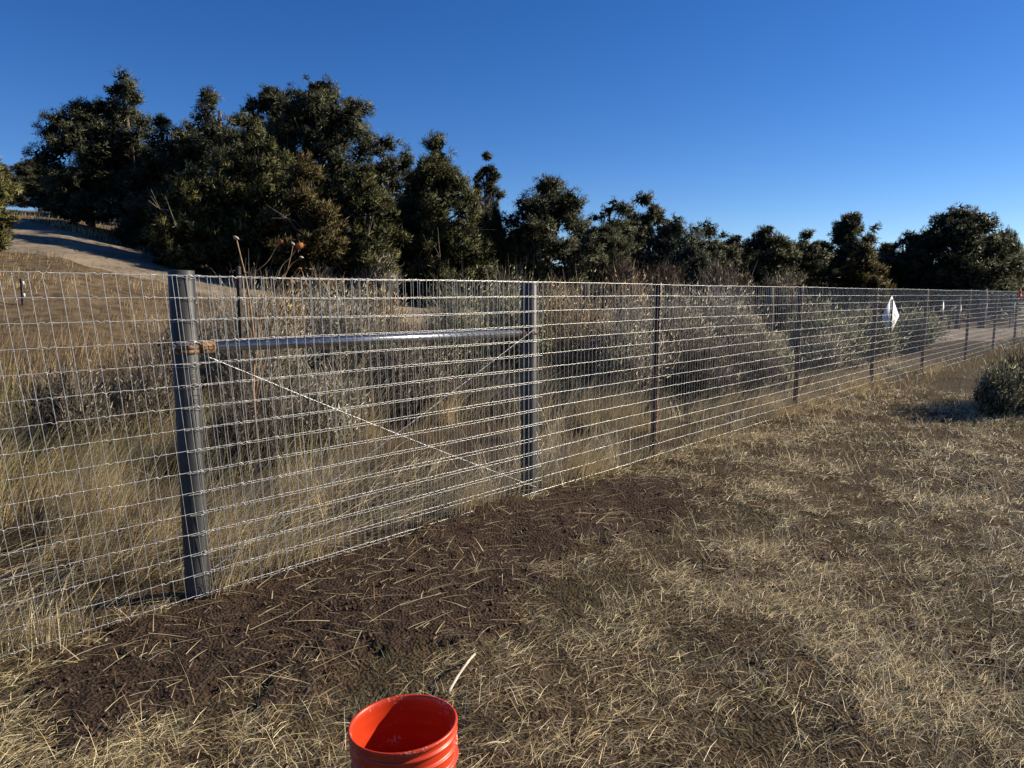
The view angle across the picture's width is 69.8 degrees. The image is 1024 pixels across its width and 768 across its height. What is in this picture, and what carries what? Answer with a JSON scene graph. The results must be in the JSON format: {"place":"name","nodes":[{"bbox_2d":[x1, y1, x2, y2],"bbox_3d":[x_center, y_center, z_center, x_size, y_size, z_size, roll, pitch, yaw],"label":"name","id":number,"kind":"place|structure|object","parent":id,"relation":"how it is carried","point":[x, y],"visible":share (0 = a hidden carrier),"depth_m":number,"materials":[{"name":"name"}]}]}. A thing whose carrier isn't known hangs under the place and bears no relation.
{"place":"outdoors","nodes":[
{"label":"outdoors","id":0,"kind":"place"},
{"bbox_2d":[332,186,354,234],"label":"juniper tree","id":1,"kind":"object","parent":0,"point":[337,191],"visible":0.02,"depth_m":21.32,"materials":[{"name":"green plant"}]},
{"bbox_2d":[0,345,946,661],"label":"tall grass","id":2,"kind":"structure","parent":0,"point":[594,411],"depth_m":5.38,"materials":[{"name":"beige plant"}]},
{"bbox_2d":[0,209,1023,767],"bbox_3d":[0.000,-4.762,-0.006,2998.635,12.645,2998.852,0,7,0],"label":"ground","id":3,"kind":"structure","parent":0,"point":[84,699],"depth_m":3.50,"materials":[{"name":"brown soil"}]},
{"bbox_2d":[0,156,27,252],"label":"juniper tree","id":4,"kind":"object","parent":3,"relation":"on","point":[7,219],"visible":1,"depth_m":13.23,"materials":[{"name":"green plant"}]},
{"bbox_2d":[0,163,28,210],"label":"pinyon pine","id":5,"kind":"object","parent":3,"relation":"on","point":[5,167],"visible":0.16,"depth_m":32.10,"materials":[{"name":"green plant"}]},
{"bbox_2d":[20,279,24,304],"bbox_3d":[-6.939,-1.208,10.418,0.055,0.567,0.042,-3,8,-23],"label":"old post","id":6,"kind":"object","parent":3,"relation":"on","point":[22,291],"visible":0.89,"depth_m":10.40,"materials":[{"name":"metal"}]},
{"bbox_2d":[9,158,44,211],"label":"pinyon pine","id":7,"kind":"object","parent":3,"relation":"on","point":[26,167],"visible":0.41,"depth_m":29.59,"materials":[{"name":"green plant"}]},
{"bbox_2d":[12,174,63,213],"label":"pinyon pine","id":8,"kind":"object","parent":3,"relation":"on","point":[30,185],"visible":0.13,"depth_m":26.61,"materials":[{"name":"green plant"}]},
{"bbox_2d":[4,346,137,460],"bbox_3d":[-3.414,0.151,5.656,0.906,0.957,0.952,0,7,0],"label":"sagebrush","id":9,"kind":"object","parent":3,"relation":"on","point":[60,407],"visible":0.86,"depth_m":5.57,"materials":[{"name":"plant"}]},
{"bbox_2d":[20,95,142,232],"bbox_3d":[-12.181,-6.333,21.197,3.152,3.893,3.240,0,7,0],"label":"pinyon pine","id":10,"kind":"object","parent":3,"relation":"on","point":[62,138],"visible":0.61,"depth_m":20.46,"materials":[{"name":"green plant"}]},
{"bbox_2d":[62,64,165,239],"bbox_3d":[-11.073,-6.683,21.202,3.723,5.026,3.655,0,7,0],"label":"pinyon pine","id":11,"kind":"object","parent":3,"relation":"on","point":[121,117],"visible":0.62,"depth_m":20.74,"materials":[{"name":"green plant"}]},
{"bbox_2d":[87,321,207,446],"bbox_3d":[-3.084,-0.006,6.250,0.970,1.139,0.882,0,7,0],"label":"sagebrush","id":12,"kind":"object","parent":3,"relation":"on","point":[151,394],"visible":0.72,"depth_m":6.13,"materials":[{"name":"plant"}]},
{"bbox_2d":[109,112,208,248],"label":"pinyon pine","id":13,"kind":"object","parent":3,"relation":"on","point":[130,223],"visible":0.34,"depth_m":19.42,"materials":[{"name":"green plant"}]},
{"bbox_2d":[131,294,234,397],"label":"sagebrush","id":14,"kind":"object","parent":3,"relation":"on","point":[168,338],"visible":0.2,"depth_m":7.69,"materials":[{"name":"plant"}]},
{"bbox_2d":[145,116,224,193],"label":"pinyon pine","id":15,"kind":"object","parent":3,"relation":"on","point":[187,125],"visible":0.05,"depth_m":20.50,"materials":[{"name":"green plant"}]},
{"bbox_2d":[137,164,242,271],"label":"juniper tree","id":16,"kind":"object","parent":3,"relation":"on","point":[183,223],"visible":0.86,"depth_m":16.51,"materials":[{"name":"green plant"}]},
{"bbox_2d":[151,84,266,210],"bbox_3d":[-8.055,-5.611,19.707,3.553,4.818,3.571,0,7,0],"label":"pinyon pine","id":17,"kind":"object","parent":3,"relation":"on","point":[216,134],"visible":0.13,"depth_m":19.24,"materials":[{"name":"green plant"}]},
{"bbox_2d":[236,266,246,402],"bbox_3d":[-2.462,-0.192,6.706,0.045,1.750,0.042,-3,7,-20],"label":"old post","id":18,"kind":"object","parent":3,"relation":"on","point":[239,303],"visible":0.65,"depth_m":6.66,"materials":[{"name":"wood"}]},
{"bbox_2d":[212,110,276,236],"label":"pinyon pine","id":19,"kind":"object","parent":3,"relation":"on","point":[237,116],"depth_m":21.57,"materials":[{"name":"green plant"}]},
{"bbox_2d":[201,113,307,279],"bbox_3d":[-6.130,-4.397,17.498,3.316,4.124,2.969,0,7,0],"label":"juniper tree","id":20,"kind":"object","parent":3,"relation":"on","point":[244,200],"visible":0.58,"depth_m":17.00,"materials":[{"name":"green plant"}]},
{"bbox_2d":[202,350,313,475],"bbox_3d":[-1.986,0.163,5.682,0.884,1.140,0.869,0,7,0],"label":"sagebrush","id":21,"kind":"object","parent":3,"relation":"on","point":[260,414],"visible":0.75,"depth_m":5.61,"materials":[{"name":"plant"}]},
{"bbox_2d":[196,248,330,412],"bbox_3d":[-2.622,-0.504,7.377,1.356,1.753,1.341,5,8,35],"label":"sagebrush","id":22,"kind":"object","parent":3,"relation":"on","point":[233,356],"visible":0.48,"depth_m":7.30,"materials":[{"name":"plant"}]},
{"bbox_2d":[233,236,304,512],"bbox_3d":[-1.553,0.038,4.872,0.468,2.014,0.280,0,7,0],"label":"dried sunflower","id":23,"kind":"object","parent":3,"relation":"on","point":[299,245],"visible":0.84,"depth_m":4.77,"materials":[{"name":"brown plant"}]},
{"bbox_2d":[239,82,301,158],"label":"pinyon pine","id":24,"kind":"object","parent":3,"relation":"on","point":[265,100],"visible":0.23,"depth_m":28.00,"materials":[{"name":"green plant"}]},
{"bbox_2d":[243,271,320,374],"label":"sagebrush","id":25,"kind":"object","parent":3,"relation":"on","point":[297,310],"visible":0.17,"depth_m":9.28,"materials":[{"name":"plant"}]},
{"bbox_2d":[0,441,566,649],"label":"flattened grass","id":26,"kind":"structure","parent":3,"relation":"on","point":[338,516],"depth_m":4.32,"materials":[{"name":"beige plant"}]},
{"bbox_2d":[245,148,370,291],"bbox_3d":[-4.737,-3.687,16.972,2.881,3.562,2.785,-5,9,-36],"label":"juniper tree","id":27,"kind":"object","parent":3,"relation":"on","point":[321,232],"visible":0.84,"depth_m":16.44,"materials":[{"name":"green plant"}]},
{"bbox_2d":[286,268,348,361],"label":"sagebrush","id":28,"kind":"object","parent":3,"relation":"on","point":[317,300],"visible":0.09,"depth_m":10.21,"materials":[{"name":"plant"}]},
{"bbox_2d":[257,73,381,202],"bbox_3d":[-7.136,-7.812,27.218,4.876,7.193,4.465,6,9,41],"label":"pinyon pine","id":29,"kind":"object","parent":3,"relation":"on","point":[326,130],"visible":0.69,"depth_m":26.38,"materials":[{"name":"green plant"}]},
{"bbox_2d":[273,347,371,459],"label":"sagebrush","id":30,"kind":"object","parent":3,"relation":"on","point":[331,420],"visible":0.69,"depth_m":6.21,"materials":[{"name":"plant"}]},
{"bbox_2d":[295,260,349,299],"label":"bare shrub","id":31,"kind":"object","parent":3,"relation":"on","point":[311,274],"visible":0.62,"depth_m":16.32,"materials":[{"name":"beige plant"}]},
{"bbox_2d":[290,267,401,388],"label":"sagebrush","id":32,"kind":"object","parent":3,"relation":"on","point":[344,327],"visible":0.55,"depth_m":8.42,"materials":[{"name":"plant"}]},
{"bbox_2d":[327,160,413,299],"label":"juniper tree","id":33,"kind":"object","parent":3,"relation":"on","point":[364,195],"visible":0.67,"depth_m":17.04,"materials":[{"name":"green plant"}]},
{"bbox_2d":[346,252,405,303],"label":"bare shrub","id":34,"kind":"object","parent":3,"relation":"on","point":[386,276],"visible":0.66,"depth_m":16.79,"materials":[{"name":"beige plant"}]},
{"bbox_2d":[337,277,416,361],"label":"sagebrush","id":35,"kind":"object","parent":3,"relation":"on","point":[386,300],"visible":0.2,"depth_m":10.88,"materials":[{"name":"plant"}]},
{"bbox_2d":[345,132,416,262],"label":"pinyon pine","id":36,"kind":"object","parent":3,"relation":"on","point":[388,173],"visible":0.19,"depth_m":20.75,"materials":[{"name":"green plant"}]},
{"bbox_2d":[389,281,392,331],"bbox_3d":[-1.713,-0.705,10.471,0.045,1.515,0.042,-1,7,-9],"label":"old post","id":37,"kind":"object","parent":3,"relation":"on","point":[391,294],"visible":0.4,"depth_m":10.42,"materials":[{"name":"wood"}]},
{"bbox_2d":[348,694,458,767],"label":"bucket","id":38,"kind":"object","parent":3,"relation":"on","point":[410,731],"visible":1,"depth_m":2.02,"materials":[{"name":"orange plastic"}]},
{"bbox_2d":[351,302,462,426],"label":"sagebrush","id":39,"kind":"object","parent":3,"relation":"on","point":[403,374],"visible":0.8,"depth_m":7.49,"materials":[{"name":"plant"}]},
{"bbox_2d":[385,167,445,299],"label":"juniper tree","id":40,"kind":"object","parent":3,"relation":"on","point":[404,225],"visible":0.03,"depth_m":19.55,"materials":[{"name":"green plant"}]},
{"bbox_2d":[378,129,500,304],"bbox_3d":[-1.948,-4.291,19.096,3.219,4.644,3.019,-4,8,-29],"label":"juniper tree","id":41,"kind":"object","parent":3,"relation":"on","point":[439,185],"visible":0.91,"depth_m":18.60,"materials":[{"name":"green plant"}]},
{"bbox_2d":[407,262,510,404],"bbox_3d":[-0.685,-0.623,8.984,1.374,1.820,1.337,0,7,0],"label":"sagebrush","id":42,"kind":"object","parent":3,"relation":"on","point":[449,323],"visible":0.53,"depth_m":8.83,"materials":[{"name":"plant"}]},
{"bbox_2d":[447,653,475,693],"bbox_3d":[-0.184,1.090,2.788,0.039,0.069,0.290,2,7,13],"label":"stick","id":43,"kind":"object","parent":3,"relation":"on","point":[460,672],"visible":1,"depth_m":2.73,"materials":[{"name":"white wood"}]},
{"bbox_2d":[455,185,503,307],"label":"juniper tree","id":44,"kind":"object","parent":3,"relation":"on","point":[486,218],"visible":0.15,"depth_m":20.25,"materials":[{"name":"green plant"}]},
{"bbox_2d":[0,210,961,533],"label":"hill grass","id":45,"kind":"structure","parent":3,"relation":"on","point":[88,356],"depth_m":7.55,"materials":[{"name":"beige plant"}]},
{"bbox_2d":[472,151,506,230],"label":"pinyon pine","id":46,"kind":"object","parent":3,"relation":"on","point":[491,174],"visible":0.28,"depth_m":26.20,"materials":[{"name":"green plant"}]},
{"bbox_2d":[481,195,514,308],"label":"juniper tree","id":47,"kind":"object","parent":3,"relation":"on","point":[500,251],"visible":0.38,"depth_m":20.48,"materials":[{"name":"green plant"}]},
{"bbox_2d":[0,453,1010,763],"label":"loose straw","id":48,"kind":"object","parent":3,"relation":"on","point":[360,603],"visible":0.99,"depth_m":3.30,"materials":[{"name":"beige plant"}]},
{"bbox_2d":[463,258,555,397],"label":"sagebrush","id":49,"kind":"object","parent":3,"relation":"on","point":[511,318],"visible":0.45,"depth_m":9.41,"materials":[{"name":"plant"}]},
{"bbox_2d":[0,270,1023,657],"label":"wire fence","id":50,"kind":"object","parent":3,"relation":"on","point":[188,348],"visible":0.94,"depth_m":4.19,"materials":[{"name":"silver metal"}]},
{"bbox_2d":[504,239,535,297],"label":"juniper tree","id":51,"kind":"object","parent":3,"relation":"on","point":[510,259],"visible":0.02,"depth_m":26.00,"materials":[{"name":"green plant"}]},
{"bbox_2d":[517,266,585,359],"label":"sagebrush","id":52,"kind":"object","parent":3,"relation":"on","point":[553,306],"visible":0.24,"depth_m":13.33,"materials":[{"name":"plant"}]},
{"bbox_2d":[493,171,610,313],"bbox_3d":[0.966,-3.890,20.715,3.236,4.105,3.069,-3,8,-26],"label":"pinyon pine","id":53,"kind":"object","parent":3,"relation":"on","point":[546,208],"visible":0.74,"depth_m":20.20,"materials":[{"name":"green plant"}]},
{"bbox_2d":[564,218,595,269],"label":"juniper tree","id":54,"kind":"object","parent":3,"relation":"on","point":[578,235],"visible":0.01,"depth_m":29.38,"materials":[{"name":"green plant"}]},
{"bbox_2d":[582,284,589,326],"bbox_3d":[1.889,-1.830,18.919,0.225,1.469,0.224,0,7,0],"label":"timber post","id":55,"kind":"object","parent":3,"relation":"on","point":[584,288],"visible":0.23,"depth_m":18.79,"materials":[{"name":"wood"}]},
{"bbox_2d":[537,260,636,405],"bbox_3d":[0.904,-0.643,9.223,1.339,1.954,1.371,0,7,0],"label":"sagebrush","id":56,"kind":"object","parent":3,"relation":"on","point":[559,343],"visible":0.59,"depth_m":9.02,"materials":[{"name":"plant"}]},
{"bbox_2d":[570,223,639,310],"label":"pinyon pine","id":57,"kind":"object","parent":3,"relation":"on","point":[610,238],"visible":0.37,"depth_m":24.31,"materials":[{"name":"green plant"}]},
{"bbox_2d":[573,196,650,296],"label":"pinyon pine","id":58,"kind":"object","parent":3,"relation":"on","point":[621,208],"visible":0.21,"depth_m":27.13,"materials":[{"name":"green plant"}]},
{"bbox_2d":[593,248,649,313],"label":"bare shrub","id":59,"kind":"object","parent":3,"relation":"on","point":[626,269],"visible":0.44,"depth_m":22.65,"materials":[{"name":"brown plant"}]},
{"bbox_2d":[565,275,683,413],"bbox_3d":[1.352,-0.513,8.890,1.484,1.823,1.453,0,7,0],"label":"sagebrush","id":60,"kind":"object","parent":3,"relation":"on","point":[641,361],"visible":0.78,"depth_m":8.71,"materials":[{"name":"plant"}]},
{"bbox_2d":[594,262,663,341],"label":"sagebrush","id":61,"kind":"object","parent":3,"relation":"on","point":[631,292],"visible":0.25,"depth_m":14.31,"materials":[{"name":"plant"}]},
{"bbox_2d":[620,189,672,282],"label":"pinyon pine","id":62,"kind":"object","parent":3,"relation":"on","point":[655,216],"visible":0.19,"depth_m":29.14,"materials":[{"name":"green plant"}]},
{"bbox_2d":[639,258,690,312],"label":"bare shrub","id":63,"kind":"object","parent":3,"relation":"on","point":[668,280],"visible":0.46,"depth_m":22.00,"materials":[{"name":"brown plant"}]},
{"bbox_2d":[616,274,723,394],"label":"sagebrush","id":64,"kind":"object","parent":3,"relation":"on","point":[668,314],"visible":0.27,"depth_m":10.20,"materials":[{"name":"plant"}]},
{"bbox_2d":[630,210,732,306],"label":"juniper tree","id":65,"kind":"object","parent":3,"relation":"on","point":[669,239],"visible":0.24,"depth_m":26.31,"materials":[{"name":"green plant"}]},
{"bbox_2d":[673,238,725,313],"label":"juniper tree","id":66,"kind":"object","parent":3,"relation":"on","point":[692,251],"visible":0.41,"depth_m":25.35,"materials":[{"name":"green plant"}]},
{"bbox_2d":[650,308,756,408],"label":"sagebrush","id":67,"kind":"object","parent":3,"relation":"on","point":[694,365],"visible":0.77,"depth_m":9.24,"materials":[{"name":"plant"}]},
{"bbox_2d":[682,217,750,292],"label":"pinyon pine","id":68,"kind":"object","parent":3,"relation":"on","point":[713,231],"visible":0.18,"depth_m":28.04,"materials":[{"name":"green plant"}]},
{"bbox_2d":[676,253,773,386],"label":"sagebrush","id":69,"kind":"object","parent":3,"relation":"on","point":[737,318],"visible":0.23,"depth_m":10.77,"materials":[{"name":"plant"}]},
{"bbox_2d":[689,250,762,322],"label":"bare shrub","id":70,"kind":"object","parent":3,"relation":"on","point":[724,270],"visible":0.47,"depth_m":23.67,"materials":[{"name":"brown plant"}]},
{"bbox_2d":[723,233,763,284],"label":"pinyon pine","id":71,"kind":"object","parent":3,"relation":"on","point":[734,239],"visible":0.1,"depth_m":35.09,"materials":[{"name":"green plant"}]},
{"bbox_2d":[705,314,793,399],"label":"sagebrush","id":72,"kind":"object","parent":3,"relation":"on","point":[762,373],"visible":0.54,"depth_m":9.95,"materials":[{"name":"plant"}]},
{"bbox_2d":[732,224,806,313],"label":"pinyon pine","id":73,"kind":"object","parent":3,"relation":"on","point":[775,252],"visible":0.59,"depth_m":32.83,"materials":[{"name":"green plant"}]},
{"bbox_2d":[765,288,773,345],"bbox_3d":[4.397,-0.715,12.611,0.156,1.864,0.135,7,10,45],"label":"timber post","id":74,"kind":"object","parent":3,"relation":"on","point":[769,298],"visible":0.34,"depth_m":12.48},
{"bbox_2d":[743,314,805,384],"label":"sagebrush","id":75,"kind":"object","parent":3,"relation":"on","point":[776,343],"visible":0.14,"depth_m":11.21,"materials":[{"name":"plant"}]},
{"bbox_2d":[751,265,811,331],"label":"sagebrush","id":76,"kind":"object","parent":3,"relation":"on","point":[783,294],"visible":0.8,"depth_m":24.58,"materials":[{"name":"plant"}]},
{"bbox_2d":[769,239,821,299],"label":"pinyon pine","id":77,"kind":"object","parent":3,"relation":"on","point":[798,273],"visible":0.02,"depth_m":36.86,"materials":[{"name":"green plant"}]},
{"bbox_2d":[781,228,840,315],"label":"pinyon pine","id":78,"kind":"object","parent":3,"relation":"on","point":[814,260],"visible":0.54,"depth_m":34.93,"materials":[{"name":"green plant"}]},
{"bbox_2d":[811,241,837,307],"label":"juniper tree","id":79,"kind":"object","parent":3,"relation":"on","point":[823,279],"visible":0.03,"depth_m":41.06,"materials":[{"name":"green plant"}]},
{"bbox_2d":[778,285,877,363],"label":"sagebrush","id":80,"kind":"object","parent":3,"relation":"on","point":[837,323],"visible":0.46,"depth_m":13.81,"materials":[{"name":"plant"}]},
{"bbox_2d":[790,324,866,376],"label":"sagebrush","id":81,"kind":"object","parent":3,"relation":"on","point":[811,348],"visible":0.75,"depth_m":12.32,"materials":[{"name":"plant"}]},
{"bbox_2d":[818,211,883,302],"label":"pinyon pine","id":82,"kind":"object","parent":3,"relation":"on","point":[847,229],"visible":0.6,"depth_m":37.75,"materials":[{"name":"green plant"}]},
{"bbox_2d":[824,242,896,317],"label":"juniper tree","id":83,"kind":"object","parent":3,"relation":"on","point":[861,270],"visible":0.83,"depth_m":35.21,"materials":[{"name":"green plant"}]},
{"bbox_2d":[832,296,909,361],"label":"sagebrush","id":84,"kind":"object","parent":3,"relation":"on","point":[880,333],"visible":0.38,"depth_m":15.11,"materials":[{"name":"plant"}]},
{"bbox_2d":[882,296,898,359],"bbox_3d":[7.772,-0.940,15.087,0.830,1.732,0.039,-6,9,-40],"label":"marker sign","id":85,"kind":"object","parent":3,"relation":"on","point":[887,311],"visible":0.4,"depth_m":15.01,"materials":[{"name":"metal"}]},
{"bbox_2d":[876,241,907,302],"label":"juniper tree","id":86,"kind":"object","parent":3,"relation":"on","point":[884,248],"visible":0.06,"depth_m":42.10,"materials":[{"name":"green plant"}]},
{"bbox_2d":[881,230,934,315],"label":"pinyon pine","id":87,"kind":"object","parent":3,"relation":"on","point":[912,257],"visible":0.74,"depth_m":40.09,"materials":[{"name":"green plant"}]},
{"bbox_2d":[883,303,953,351],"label":"sagebrush","id":88,"kind":"object","parent":3,"relation":"on","point":[914,315],"visible":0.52,"depth_m":18.65,"materials":[{"name":"plant"}]},
{"bbox_2d":[947,308,951,328],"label":"timber post","id":89,"kind":"object","parent":3,"relation":"on","point":[950,314],"visible":0.48,"depth_m":29.85,"materials":[{"name":"grey wood"}]},
{"bbox_2d":[889,201,1023,320],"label":"pinyon pine","id":90,"kind":"object","parent":3,"relation":"on","point":[967,249],"visible":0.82,"depth_m":39.17,"materials":[{"name":"green plant"}]},
{"bbox_2d":[954,297,960,328],"bbox_3d":[18.439,-2.775,30.386,0.189,1.651,0.196,0,7,0],"label":"timber post","id":91,"kind":"object","parent":3,"relation":"on","point":[958,302],"visible":0.53,"depth_m":30.31,"materials":[{"name":"grey wood"}]},
{"bbox_2d":[977,289,987,327],"bbox_3d":[19.776,-2.990,30.864,0.318,2.010,0.318,0,7,0],"label":"timber post","id":92,"kind":"object","parent":3,"relation":"on","point":[980,305],"visible":0.52,"depth_m":30.74,"materials":[{"name":"grey wood"}]},
{"bbox_2d":[986,303,1023,324],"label":"pipe gate","id":93,"kind":"structure","parent":92,"relation":"attached to","point":[999,315],"depth_m":31.37,"materials":[{"name":"metal"}]},
{"bbox_2d":[966,351,1023,416],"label":"sagebrush","id":94,"kind":"object","parent":3,"relation":"on","point":[991,396],"visible":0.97,"depth_m":8.66,"materials":[{"name":"green plant"}]},
{"bbox_2d":[972,320,1023,411],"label":"sagebrush","id":95,"kind":"object","parent":3,"relation":"on","point":[1013,361],"visible":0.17,"depth_m":9.24,"materials":[{"name":"green plant"}]},
{"bbox_2d":[988,225,1023,319],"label":"pinyon pine","id":96,"kind":"object","parent":3,"relation":"on","point":[1019,248],"visible":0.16,"depth_m":40.83,"materials":[{"name":"green plant"}]},
{"bbox_2d":[1008,294,1012,328],"bbox_3d":[20.274,-2.837,29.857,0.050,1.673,0.046,5,8,34],"label":"old post","id":97,"kind":"object","parent":3,"relation":"on","point":[1010,310],"visible":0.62,"depth_m":29.85,"materials":[{"name":"wood"}]},
{"bbox_2d":[0,381,1023,767],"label":"straw grass","id":98,"kind":"structure","parent":0,"point":[898,657],"depth_m":3.08,"materials":[{"name":"beige plant"}]},
{"bbox_2d":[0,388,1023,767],"bbox_3d":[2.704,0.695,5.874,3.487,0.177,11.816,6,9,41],"label":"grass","id":99,"kind":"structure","parent":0,"point":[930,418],"depth_m":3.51,"materials":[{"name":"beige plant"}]},
{"bbox_2d":[0,0,1023,265],"label":"sky","id":100,"kind":"structure","parent":0,"point":[792,116],"materials":[{"name":"blue"}]},
{"bbox_2d":[2,219,1023,345],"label":"gravel road","id":101,"kind":"structure","parent":0,"point":[79,248],"depth_m":16.40,"materials":[{"name":"beige gravel"}]},
{"bbox_2d":[638,341,1023,488],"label":"verge grass","id":102,"kind":"structure","parent":0,"point":[914,379],"depth_m":8.50,"materials":[{"name":"beige plant"}]}
]}

